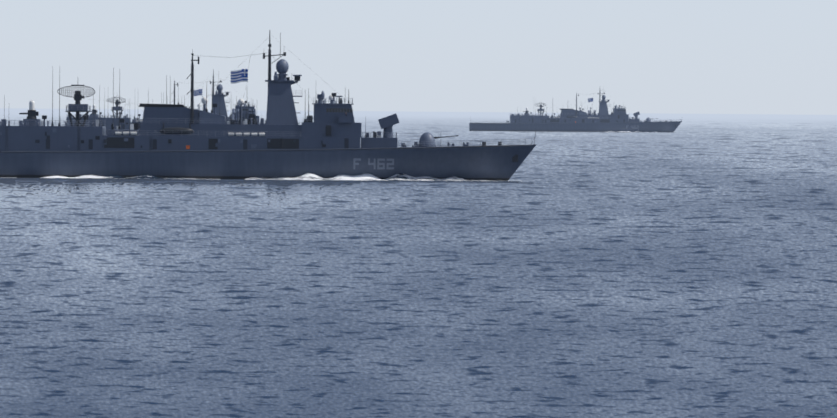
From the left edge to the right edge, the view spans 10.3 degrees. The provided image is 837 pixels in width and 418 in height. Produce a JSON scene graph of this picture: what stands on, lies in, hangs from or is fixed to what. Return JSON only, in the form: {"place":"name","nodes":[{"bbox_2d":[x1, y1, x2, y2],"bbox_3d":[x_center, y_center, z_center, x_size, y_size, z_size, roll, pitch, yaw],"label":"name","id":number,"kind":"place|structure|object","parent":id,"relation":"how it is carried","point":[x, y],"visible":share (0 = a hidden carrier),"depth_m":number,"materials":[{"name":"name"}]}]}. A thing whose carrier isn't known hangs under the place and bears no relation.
{"place":"outdoors","nodes":[
{"label":"outdoors","id":0,"kind":"place"},
{"bbox_2d":[0,108,836,417],"bbox_3d":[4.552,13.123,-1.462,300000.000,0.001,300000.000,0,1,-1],"label":"sea","id":1,"kind":"structure","parent":0,"point":[688,268],"depth_m":349.62,"materials":[{"name":"blue liquid"}]},
{"bbox_2d":[41,174,196,178],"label":"wake foam","id":2,"kind":"object","parent":1,"relation":"on","point":[145,176],"visible":1,"depth_m":870.72,"materials":[{"name":"liquid"}]},
{"bbox_2d":[66,69,298,134],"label":"frigate","id":3,"kind":"object","parent":1,"relation":"on","point":[219,100],"visible":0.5,"depth_m":1750.62,"materials":[{"name":"black metal"}]},
{"bbox_2d":[0,31,536,180],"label":"frigate","id":4,"kind":"object","parent":1,"relation":"on","point":[173,140],"visible":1,"depth_m":873.62,"materials":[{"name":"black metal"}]},
{"bbox_2d":[245,173,490,180],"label":"bow wave","id":5,"kind":"object","parent":1,"relation":"on","point":[368,176],"visible":1,"depth_m":873.15,"materials":[{"name":"liquid"}]},
{"bbox_2d":[469,90,681,131],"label":"frigate","id":6,"kind":"object","parent":1,"relation":"on","point":[617,119],"visible":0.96,"depth_m":3151.72,"materials":[{"name":"black metal"}]},
{"bbox_2d":[0,0,836,114],"label":"sky","id":7,"kind":"structure","parent":0,"point":[645,56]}
]}

